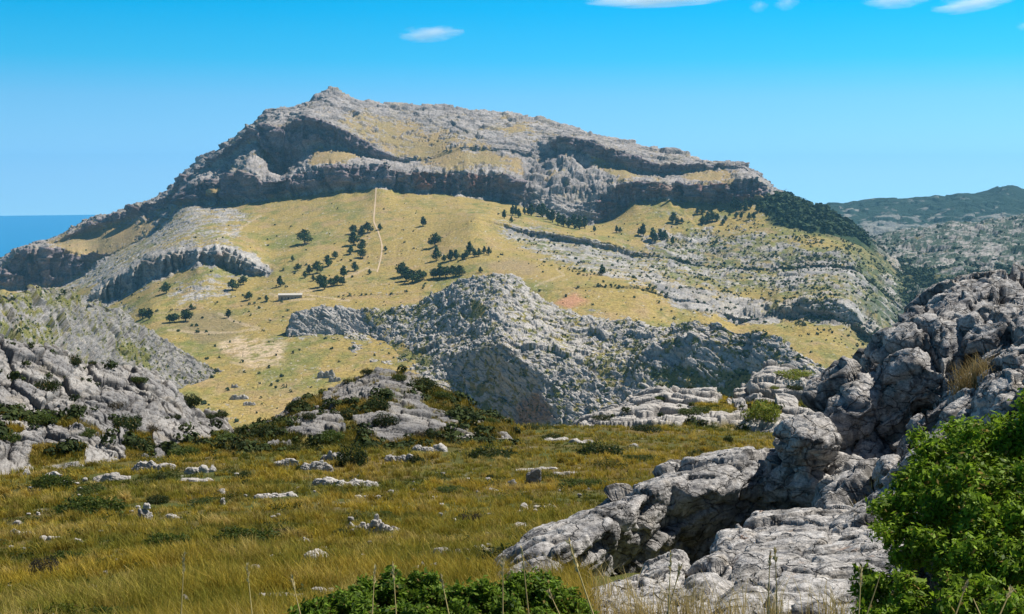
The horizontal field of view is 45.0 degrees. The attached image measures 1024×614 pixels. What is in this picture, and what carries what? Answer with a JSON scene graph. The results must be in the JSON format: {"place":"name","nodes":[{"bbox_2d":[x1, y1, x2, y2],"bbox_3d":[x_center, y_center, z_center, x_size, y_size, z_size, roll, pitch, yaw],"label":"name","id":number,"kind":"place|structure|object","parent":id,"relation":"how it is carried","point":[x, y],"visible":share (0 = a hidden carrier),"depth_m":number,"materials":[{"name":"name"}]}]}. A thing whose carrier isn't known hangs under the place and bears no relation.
{"place":"outdoors","nodes":[
{"label":"outdoors","id":0,"kind":"place"},
{"bbox_2d":[0,215,94,256],"bbox_3d":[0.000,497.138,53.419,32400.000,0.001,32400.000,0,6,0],"label":"sea","id":1,"kind":"structure","parent":0,"point":[17,231],"depth_m":11660.81,"materials":[{"name":"blue liquid"}]},
{"bbox_2d":[0,284,221,388],"bbox_3d":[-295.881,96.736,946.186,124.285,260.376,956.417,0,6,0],"label":"hill","id":2,"kind":"structure","parent":0,"point":[174,357],"depth_m":983.57,"materials":[{"name":"grey stone"}]},
{"bbox_2d":[0,286,217,385],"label":"scrub","id":3,"kind":"object","parent":2,"relation":"on","point":[48,326],"visible":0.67,"depth_m":902.80,"materials":[{"name":"green plant"}]},
{"bbox_2d":[373,188,382,271],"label":"path","id":4,"kind":"structure","parent":0,"point":[377,229],"depth_m":2006.06,"materials":[{"name":"beige soil"}]},
{"bbox_2d":[0,422,774,613],"bbox_3d":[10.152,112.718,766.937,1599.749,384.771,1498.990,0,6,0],"label":"ground","id":5,"kind":"structure","parent":0,"point":[459,460],"depth_m":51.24,"materials":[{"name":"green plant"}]},
{"bbox_2d":[28,554,59,576],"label":"bush","id":6,"kind":"object","parent":5,"relation":"on","point":[43,564],"visible":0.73,"depth_m":19.82,"materials":[{"name":"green plant"}]},
{"bbox_2d":[29,472,74,490],"bbox_3d":[-17.703,6.862,47.477,1.885,0.896,1.016,1,6,7],"label":"bush","id":7,"kind":"object","parent":5,"relation":"on","point":[45,481],"visible":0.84,"depth_m":47.42,"materials":[{"name":"green plant"}]},
{"bbox_2d":[23,602,85,613],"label":"bush","id":8,"kind":"object","parent":5,"relation":"on","point":[66,607],"visible":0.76,"depth_m":11.61,"materials":[{"name":"green plant"}]},
{"bbox_2d":[48,550,85,562],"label":"bush","id":9,"kind":"object","parent":5,"relation":"on","point":[63,555],"visible":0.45,"depth_m":22.71,"materials":[{"name":"green plant"}]},
{"bbox_2d":[51,494,127,515],"bbox_3d":[-13.015,6.279,38.004,2.425,0.922,1.307,0,6,1],"label":"bush","id":10,"kind":"object","parent":5,"relation":"on","point":[77,505],"visible":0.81,"depth_m":37.98,"materials":[{"name":"green plant"}]},
{"bbox_2d":[75,482,107,494],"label":"bush","id":11,"kind":"object","parent":5,"relation":"on","point":[85,489],"visible":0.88,"depth_m":45.84,"materials":[{"name":"green plant"}]},
{"bbox_2d":[93,472,130,481],"bbox_3d":[-16.298,6.946,50.348,1.499,0.472,0.700,-1,6,-11],"label":"rock","id":12,"kind":"object","parent":5,"relation":"on","point":[112,476],"visible":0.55,"depth_m":50.14,"materials":[{"name":"stone"}]},
{"bbox_2d":[86,605,140,613],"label":"bush","id":13,"kind":"object","parent":5,"relation":"on","point":[104,608],"visible":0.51,"depth_m":11.56,"materials":[{"name":"green plant"}]},
{"bbox_2d":[0,333,233,474],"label":"rock slope","id":14,"kind":"structure","parent":5,"relation":"on","point":[154,401],"depth_m":68.62,"materials":[{"name":"stone"}]},
{"bbox_2d":[0,430,23,442],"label":"bush","id":15,"kind":"object","parent":14,"relation":"on","point":[7,436],"visible":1,"depth_m":59.70,"materials":[{"name":"green plant"}]},
{"bbox_2d":[21,412,58,425],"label":"bush","id":16,"kind":"object","parent":14,"relation":"on","point":[51,416],"visible":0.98,"depth_m":62.59,"materials":[{"name":"green plant"}]},
{"bbox_2d":[33,376,62,391],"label":"bush","id":17,"kind":"object","parent":14,"relation":"on","point":[47,385],"visible":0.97,"depth_m":67.44,"materials":[{"name":"green plant"}]},
{"bbox_2d":[68,354,82,365],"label":"bush","id":18,"kind":"object","parent":14,"relation":"on","point":[75,361],"visible":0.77,"depth_m":74.22,"materials":[{"name":"green plant"}]},
{"bbox_2d":[78,427,96,437],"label":"bush","id":19,"kind":"object","parent":14,"relation":"on","point":[88,432],"visible":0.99,"depth_m":62.53,"materials":[{"name":"green plant"}]},
{"bbox_2d":[0,341,233,456],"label":"scrub","id":20,"kind":"object","parent":14,"relation":"on","point":[68,445],"visible":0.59,"depth_m":64.16,"materials":[{"name":"green plant"}]},
{"bbox_2d":[0,406,233,465],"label":"grass","id":21,"kind":"structure","parent":14,"relation":"on","point":[130,451],"depth_m":62.20,"materials":[{"name":"green plant"}]},
{"bbox_2d":[112,413,143,429],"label":"bush","id":22,"kind":"object","parent":14,"relation":"on","point":[131,423],"visible":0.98,"depth_m":65.44,"materials":[{"name":"green plant"}]},
{"bbox_2d":[130,376,148,384],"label":"bush","id":23,"kind":"object","parent":14,"relation":"on","point":[138,379],"visible":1,"depth_m":74.97,"materials":[{"name":"green plant"}]},
{"bbox_2d":[165,445,200,457],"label":"bush","id":24,"kind":"object","parent":14,"relation":"on","point":[180,451],"visible":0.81,"depth_m":62.33,"materials":[{"name":"green plant"}]},
{"bbox_2d":[184,393,202,407],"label":"bush","id":25,"kind":"object","parent":14,"relation":"on","point":[194,401],"visible":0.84,"depth_m":79.89,"materials":[{"name":"green plant"}]},
{"bbox_2d":[125,436,156,450],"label":"bush","id":26,"kind":"object","parent":5,"relation":"on","point":[139,446],"visible":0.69,"depth_m":63.85,"materials":[{"name":"green plant"}]},
{"bbox_2d":[137,508,152,518],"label":"boulder","id":27,"kind":"object","parent":5,"relation":"on","point":[142,513],"visible":0.48,"depth_m":35.32,"materials":[{"name":"stone"}]},
{"bbox_2d":[131,460,175,470],"bbox_3d":[-15.967,7.104,55.049,2.092,0.551,0.604,1,6,10],"label":"rock","id":28,"kind":"object","parent":5,"relation":"on","point":[150,464],"visible":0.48,"depth_m":54.96,"materials":[{"name":"stone"}]},
{"bbox_2d":[145,492,169,503],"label":"bush","id":29,"kind":"object","parent":5,"relation":"on","point":[160,500],"visible":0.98,"depth_m":40.59,"materials":[{"name":"green plant"}]},
{"bbox_2d":[139,532,192,548],"bbox_3d":[-6.940,4.735,24.749,1.070,0.407,0.577,0,6,-4],"label":"bush","id":30,"kind":"object","parent":5,"relation":"on","point":[165,538],"visible":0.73,"depth_m":24.75,"materials":[{"name":"green plant"}]},
{"bbox_2d":[184,465,215,473],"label":"rock","id":31,"kind":"object","parent":5,"relation":"on","point":[194,470],"visible":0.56,"depth_m":52.18,"materials":[{"name":"stone"}]},
{"bbox_2d":[187,496,226,504],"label":"bush","id":32,"kind":"object","parent":5,"relation":"on","point":[194,500],"visible":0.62,"depth_m":40.91,"materials":[{"name":"green plant"}]},
{"bbox_2d":[205,526,284,543],"bbox_3d":[-5.462,4.766,25.209,1.671,0.476,0.901,0,6,2],"label":"bush","id":33,"kind":"object","parent":5,"relation":"on","point":[240,531],"visible":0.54,"depth_m":25.26,"materials":[{"name":"green plant"}]},
{"bbox_2d":[254,491,296,498],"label":"rock","id":34,"kind":"object","parent":5,"relation":"on","point":[275,495],"visible":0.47,"depth_m":41.58,"materials":[{"name":"stone"}]},
{"bbox_2d":[274,458,298,466],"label":"rock","id":35,"kind":"object","parent":5,"relation":"on","point":[293,461],"visible":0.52,"depth_m":54.93,"materials":[{"name":"stone"}]},
{"bbox_2d":[300,460,333,471],"bbox_3d":[-8.420,6.890,53.307,1.461,0.606,0.478,-1,6,-7],"label":"rock","id":36,"kind":"object","parent":5,"relation":"on","point":[321,464],"visible":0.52,"depth_m":53.19,"materials":[{"name":"stone"}]},
{"bbox_2d":[317,369,334,377],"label":"rock","id":37,"kind":"object","parent":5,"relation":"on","point":[322,374],"visible":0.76,"depth_m":1181.29,"materials":[{"name":"stone"}]},
{"bbox_2d":[320,451,342,460],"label":"rock","id":38,"kind":"object","parent":5,"relation":"on","point":[329,455],"visible":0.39,"depth_m":56.84,"materials":[{"name":"stone"}]},
{"bbox_2d":[312,476,378,486],"bbox_3d":[-6.120,6.440,45.276,2.562,0.400,0.705,1,6,10],"label":"rock","id":39,"kind":"object","parent":5,"relation":"on","point":[327,480],"visible":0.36,"depth_m":45.15,"materials":[{"name":"stone"}]},
{"bbox_2d":[334,440,368,466],"bbox_3d":[-7.132,6.638,54.947,1.508,1.454,1.506,0,6,1],"label":"bush","id":40,"kind":"object","parent":5,"relation":"on","point":[358,457],"visible":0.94,"depth_m":54.72,"materials":[{"name":"green plant"}]},
{"bbox_2d":[9,430,703,613],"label":"stones","id":41,"kind":"object","parent":5,"relation":"on","point":[272,516],"visible":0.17,"depth_m":41.05,"materials":[{"name":"stone"}]},
{"bbox_2d":[352,514,399,534],"bbox_3d":[-3.027,4.803,27.099,1.196,0.533,0.434,0,6,4],"label":"rock heap","id":42,"kind":"object","parent":5,"relation":"on","point":[376,522],"visible":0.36,"depth_m":26.96,"materials":[{"name":"stone"}]},
{"bbox_2d":[245,367,513,450],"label":"rocky knoll","id":43,"kind":"structure","parent":5,"relation":"on","point":[421,414],"depth_m":73.24,"materials":[{"name":"stone"}]},
{"bbox_2d":[251,420,286,437],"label":"bush","id":44,"kind":"object","parent":43,"relation":"on","point":[272,425],"visible":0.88,"depth_m":65.81,"materials":[{"name":"green plant"}]},
{"bbox_2d":[285,397,309,412],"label":"bush","id":45,"kind":"object","parent":43,"relation":"on","point":[291,405],"visible":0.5,"depth_m":77.77,"materials":[{"name":"green plant"}]},
{"bbox_2d":[316,429,344,442],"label":"bush","id":46,"kind":"object","parent":43,"relation":"on","point":[328,435],"visible":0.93,"depth_m":65.51,"materials":[{"name":"green plant"}]},
{"bbox_2d":[335,408,360,419],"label":"bush","id":47,"kind":"object","parent":43,"relation":"on","point":[343,413],"visible":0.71,"depth_m":71.36,"materials":[{"name":"green plant"}]},
{"bbox_2d":[210,364,520,456],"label":"scrub","id":48,"kind":"object","parent":43,"relation":"on","point":[456,413],"visible":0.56,"depth_m":70.50,"materials":[{"name":"green plant"}]},
{"bbox_2d":[213,370,521,456],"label":"grass","id":49,"kind":"structure","parent":43,"relation":"on","point":[347,438],"depth_m":71.88,"materials":[{"name":"green plant"}]},
{"bbox_2d":[362,395,390,410],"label":"bush","id":50,"kind":"object","parent":43,"relation":"on","point":[382,404],"visible":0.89,"depth_m":72.94,"materials":[{"name":"green plant"}]},
{"bbox_2d":[371,411,400,426],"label":"bush","id":51,"kind":"object","parent":43,"relation":"on","point":[388,420],"visible":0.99,"depth_m":70.14,"materials":[{"name":"green plant"}]},
{"bbox_2d":[409,376,437,390],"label":"bush","id":52,"kind":"object","parent":43,"relation":"on","point":[427,383],"visible":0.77,"depth_m":81.80,"materials":[{"name":"green plant"}]},
{"bbox_2d":[422,427,439,439],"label":"bush","id":53,"kind":"object","parent":43,"relation":"on","point":[430,436],"visible":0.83,"depth_m":68.75,"materials":[{"name":"green plant"}]},
{"bbox_2d":[429,391,451,399],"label":"bush","id":54,"kind":"object","parent":43,"relation":"on","point":[444,395],"visible":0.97,"depth_m":81.70,"materials":[{"name":"green plant"}]},
{"bbox_2d":[384,454,412,462],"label":"rock","id":55,"kind":"object","parent":5,"relation":"on","point":[389,457],"visible":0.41,"depth_m":56.43,"materials":[{"name":"stone"}]},
{"bbox_2d":[407,453,424,463],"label":"bush","id":56,"kind":"object","parent":5,"relation":"on","point":[413,459],"visible":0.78,"depth_m":56.05,"materials":[{"name":"green plant"}]},
{"bbox_2d":[412,443,447,451],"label":"rock","id":57,"kind":"object","parent":5,"relation":"on","point":[439,447],"visible":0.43,"depth_m":62.49,"materials":[{"name":"stone"}]},
{"bbox_2d":[283,565,598,613],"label":"bush","id":58,"kind":"object","parent":5,"relation":"on","point":[416,592],"visible":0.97,"depth_m":7.72,"materials":[{"name":"green plant"}]},
{"bbox_2d":[436,485,468,492],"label":"bush","id":59,"kind":"object","parent":5,"relation":"on","point":[447,489],"visible":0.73,"depth_m":42.09,"materials":[{"name":"green plant"}]},
{"bbox_2d":[457,509,484,520],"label":"bush","id":60,"kind":"object","parent":5,"relation":"on","point":[466,516],"visible":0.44,"depth_m":29.48,"materials":[{"name":"green plant"}]},
{"bbox_2d":[465,543,512,567],"bbox_3d":[-0.034,3.421,16.608,1.229,0.518,0.736,-1,6,-5],"label":"bush","id":61,"kind":"object","parent":5,"relation":"on","point":[489,553],"visible":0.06,"depth_m":16.64,"materials":[{"name":"green plant"}]},
{"bbox_2d":[465,444,517,458],"bbox_3d":[-0.969,6.892,58.142,2.588,0.936,1.551,0,6,-4],"label":"bush","id":62,"kind":"object","parent":5,"relation":"on","point":[476,453],"visible":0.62,"depth_m":58.08,"materials":[{"name":"green plant"}]},
{"bbox_2d":[500,557,504,613],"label":"grass stalk","id":63,"kind":"object","parent":5,"relation":"on","point":[502,565],"depth_m":5.24,"materials":[{"name":"beige plant"}]},
{"bbox_2d":[519,544,528,613],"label":"grass stalk","id":64,"kind":"object","parent":5,"relation":"on","point":[523,563],"depth_m":4.81,"materials":[{"name":"beige plant"}]},
{"bbox_2d":[526,468,540,483],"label":"boulder","id":65,"kind":"object","parent":5,"relation":"on","point":[534,475],"visible":0.52,"depth_m":46.30,"materials":[{"name":"stone"}]},
{"bbox_2d":[551,478,606,488],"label":"bush","id":66,"kind":"object","parent":5,"relation":"on","point":[571,482],"visible":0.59,"depth_m":44.72,"materials":[{"name":"green plant"}]},
{"bbox_2d":[565,538,593,613],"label":"grass stalk","id":67,"kind":"object","parent":5,"relation":"on","point":[574,559],"depth_m":3.78,"materials":[{"name":"beige plant"}]},
{"bbox_2d":[576,440,623,455],"bbox_3d":[4.233,6.872,59.394,2.394,1.010,1.435,0,6,1],"label":"bush","id":68,"kind":"object","parent":5,"relation":"on","point":[591,449],"visible":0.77,"depth_m":59.28,"materials":[{"name":"green plant"}]},
{"bbox_2d":[620,454,658,461],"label":"bush","id":69,"kind":"object","parent":5,"relation":"on","point":[642,458],"visible":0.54,"depth_m":56.71,"materials":[{"name":"green plant"}]},
{"bbox_2d":[629,423,664,432],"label":"bush","id":70,"kind":"object","parent":5,"relation":"on","point":[644,427],"visible":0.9,"depth_m":82.97,"materials":[{"name":"green plant"}]},
{"bbox_2d":[591,573,719,613],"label":"rock","id":71,"kind":"object","parent":5,"relation":"on","point":[645,582],"visible":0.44,"depth_m":10.55,"materials":[{"name":"stone"}]},
{"bbox_2d":[493,446,829,578],"bbox_3d":[1.908,3.052,15.806,5.998,2.155,2.601,-4,7,-33],"label":"rock ledge","id":72,"kind":"object","parent":5,"relation":"on","point":[691,507],"visible":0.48,"depth_m":15.65,"materials":[{"name":"stone"}]},
{"bbox_2d":[640,549,690,586],"bbox_3d":[1.396,2.674,11.621,0.543,0.705,1.572,1,6,14],"label":"rock","id":73,"kind":"object","parent":5,"relation":"on","point":[658,566],"visible":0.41,"depth_m":11.48,"materials":[{"name":"stone"}]},
{"bbox_2d":[668,550,672,613],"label":"grass stalk","id":74,"kind":"object","parent":5,"relation":"on","point":[670,564],"depth_m":5.19,"materials":[{"name":"beige plant"}]},
{"bbox_2d":[553,359,813,432],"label":"rock slope","id":75,"kind":"structure","parent":5,"relation":"on","point":[759,384],"depth_m":105.91,"materials":[{"name":"stone"}]},
{"bbox_2d":[571,393,803,432],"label":"grass","id":76,"kind":"structure","parent":75,"relation":"on","point":[730,406],"depth_m":103.23,"materials":[{"name":"green plant"}]},
{"bbox_2d":[676,406,712,415],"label":"bush","id":77,"kind":"object","parent":75,"relation":"on","point":[691,411],"visible":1,"depth_m":98.60,"materials":[{"name":"green plant"}]},
{"bbox_2d":[607,383,807,432],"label":"scrub","id":78,"kind":"object","parent":75,"relation":"on","point":[745,427],"visible":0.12,"depth_m":101.03,"materials":[{"name":"green plant"}]},
{"bbox_2d":[740,398,781,423],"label":"bush","id":79,"kind":"object","parent":75,"relation":"on","point":[757,411],"visible":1,"depth_m":95.33,"materials":[{"name":"green plant"}]},
{"bbox_2d":[773,368,815,380],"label":"bush","id":80,"kind":"object","parent":75,"relation":"on","point":[798,373],"visible":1,"depth_m":108.66,"materials":[{"name":"green plant"}]},
{"bbox_2d":[684,528,766,597],"bbox_3d":[1.986,2.622,11.639,0.728,0.801,2.704,2,7,20],"label":"rock","id":81,"kind":"object","parent":5,"relation":"on","point":[727,546],"visible":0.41,"depth_m":11.39,"materials":[{"name":"stone"}]},
{"bbox_2d":[767,551,771,613],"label":"grass stalk","id":82,"kind":"object","parent":5,"relation":"on","point":[769,560],"depth_m":5.12,"materials":[{"name":"beige plant"}]},
{"bbox_2d":[772,546,777,613],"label":"grass stalk","id":83,"kind":"object","parent":5,"relation":"on","point":[775,558],"depth_m":5.11,"materials":[{"name":"beige plant"}]},
{"bbox_2d":[709,500,899,613],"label":"rock slab","id":84,"kind":"object","parent":5,"relation":"on","point":[807,544],"visible":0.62,"depth_m":10.95,"materials":[{"name":"stone"}]},
{"bbox_2d":[858,564,862,613],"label":"grass stalk","id":85,"kind":"object","parent":5,"relation":"on","point":[860,574],"depth_m":4.64,"materials":[{"name":"beige plant"}]},
{"bbox_2d":[830,385,984,569],"bbox_3d":[4.302,1.864,12.849,1.537,1.647,4.508,6,8,43],"label":"rock rib","id":86,"kind":"object","parent":5,"relation":"on","point":[851,524],"visible":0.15,"depth_m":12.25,"materials":[{"name":"stone"}]},
{"bbox_2d":[801,262,1023,613],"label":"rock crag","id":87,"kind":"structure","parent":5,"relation":"on","point":[880,394],"depth_m":16.55,"materials":[{"name":"stone"}]},
{"bbox_2d":[772,411,842,470],"bbox_3d":[3.837,1.863,16.177,0.869,1.076,1.788,1,6,10],"label":"boulder","id":88,"kind":"object","parent":87,"relation":"on","point":[813,440],"visible":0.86,"depth_m":15.63,"materials":[{"name":"stone"}]},
{"bbox_2d":[872,454,900,492],"bbox_3d":[4.360,2.082,14.350,0.356,0.806,1.067,2,6,15],"label":"boulder","id":89,"kind":"object","parent":87,"relation":"on","point":[884,464],"visible":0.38,"depth_m":14.07,"materials":[{"name":"stone"}]},
{"bbox_2d":[846,349,997,506],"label":"grass","id":90,"kind":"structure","parent":87,"relation":"on","point":[972,378],"depth_m":14.19,"materials":[{"name":"brown plant"}]},
{"bbox_2d":[847,388,1023,613],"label":"bush","id":91,"kind":"object","parent":5,"relation":"on","point":[965,499],"visible":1,"depth_m":6.64,"materials":[{"name":"green plant"}]},
{"bbox_2d":[970,335,1023,479],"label":"rock rib","id":92,"kind":"object","parent":5,"relation":"on","point":[995,391],"visible":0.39,"depth_m":13.10,"materials":[{"name":"stone"}]},
{"bbox_2d":[955,408,970,424],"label":"boulder","id":93,"kind":"object","parent":92,"relation":"on","point":[966,412],"visible":0.12,"depth_m":13.39,"materials":[{"name":"stone"}]},
{"bbox_2d":[0,86,906,428],"bbox_3d":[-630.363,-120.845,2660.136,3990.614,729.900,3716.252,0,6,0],"label":"mountain","id":94,"kind":"structure","parent":0,"point":[322,166],"depth_m":2034.07,"materials":[{"name":"yellow plant"}]},
{"bbox_2d":[179,308,193,321],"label":"tree","id":95,"kind":"object","parent":94,"relation":"on","point":[186,314],"visible":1,"depth_m":1507.73,"materials":[{"name":"green plant"}]},
{"bbox_2d":[278,293,302,300],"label":"stone building","id":96,"kind":"structure","parent":94,"relation":"on","point":[284,296],"depth_m":1596.03,"materials":[{"name":"grey stone"}]},
{"bbox_2d":[296,229,312,243],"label":"tree","id":97,"kind":"object","parent":94,"relation":"on","point":[302,235],"visible":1,"depth_m":1957.42,"materials":[{"name":"green plant"}]},
{"bbox_2d":[346,230,359,244],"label":"tree","id":98,"kind":"object","parent":94,"relation":"on","point":[353,237],"visible":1,"depth_m":1923.47,"materials":[{"name":"green plant"}]},
{"bbox_2d":[404,269,420,282],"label":"tree","id":99,"kind":"object","parent":94,"relation":"on","point":[411,275],"visible":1,"depth_m":1632.65,"materials":[{"name":"green plant"}]},
{"bbox_2d":[427,232,442,245],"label":"tree","id":100,"kind":"object","parent":94,"relation":"on","point":[435,237],"visible":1,"depth_m":1853.63,"materials":[{"name":"green plant"}]},
{"bbox_2d":[0,196,905,421],"bbox_3d":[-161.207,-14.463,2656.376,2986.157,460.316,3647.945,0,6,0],"label":"scrub","id":101,"kind":"object","parent":94,"relation":"on","point":[798,267],"visible":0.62,"depth_m":1752.03,"materials":[{"name":"green plant"}]},
{"bbox_2d":[757,190,870,245],"bbox_3d":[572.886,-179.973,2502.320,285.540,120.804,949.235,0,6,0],"label":"woodland","id":102,"kind":"object","parent":94,"relation":"on","point":[795,207],"visible":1,"depth_m":2141.66,"materials":[{"name":"green plant"}]},
{"bbox_2d":[0,0,1023,215],"label":"sky","id":103,"kind":"structure","parent":0,"point":[104,103],"materials":[{"name":"blue"}]},
{"bbox_2d":[285,273,825,426],"bbox_3d":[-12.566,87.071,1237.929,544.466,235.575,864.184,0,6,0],"label":"hill","id":104,"kind":"structure","parent":0,"point":[575,368],"depth_m":1099.25,"materials":[{"name":"grey stone"}]},
{"bbox_2d":[285,274,821,424],"bbox_3d":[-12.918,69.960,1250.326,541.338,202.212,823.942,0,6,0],"label":"scrub","id":105,"kind":"object","parent":104,"relation":"on","point":[634,350],"visible":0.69,"depth_m":1063.64,"materials":[{"name":"green plant"}]},
{"bbox_2d":[581,560,856,613],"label":"grass","id":106,"kind":"structure","parent":0,"point":[687,608],"depth_m":8.44,"materials":[{"name":"beige plant"}]},
{"bbox_2d":[826,185,1023,236],"bbox_3d":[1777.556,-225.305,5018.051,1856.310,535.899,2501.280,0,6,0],"label":"hill","id":107,"kind":"structure","parent":0,"point":[874,216],"depth_m":4846.19,"materials":[{"name":"grey stone"}]},
{"bbox_2d":[869,214,1023,321],"bbox_3d":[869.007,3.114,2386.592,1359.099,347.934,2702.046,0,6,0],"label":"hill","id":108,"kind":"structure","parent":0,"point":[963,236],"depth_m":2523.11,"materials":[{"name":"grey stone"}]},
{"bbox_2d":[869,216,1023,325],"bbox_3d":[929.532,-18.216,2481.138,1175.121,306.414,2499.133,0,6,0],"label":"scrub","id":109,"kind":"object","parent":108,"relation":"on","point":[917,274],"visible":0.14,"depth_m":2115.56,"materials":[{"name":"green plant"}]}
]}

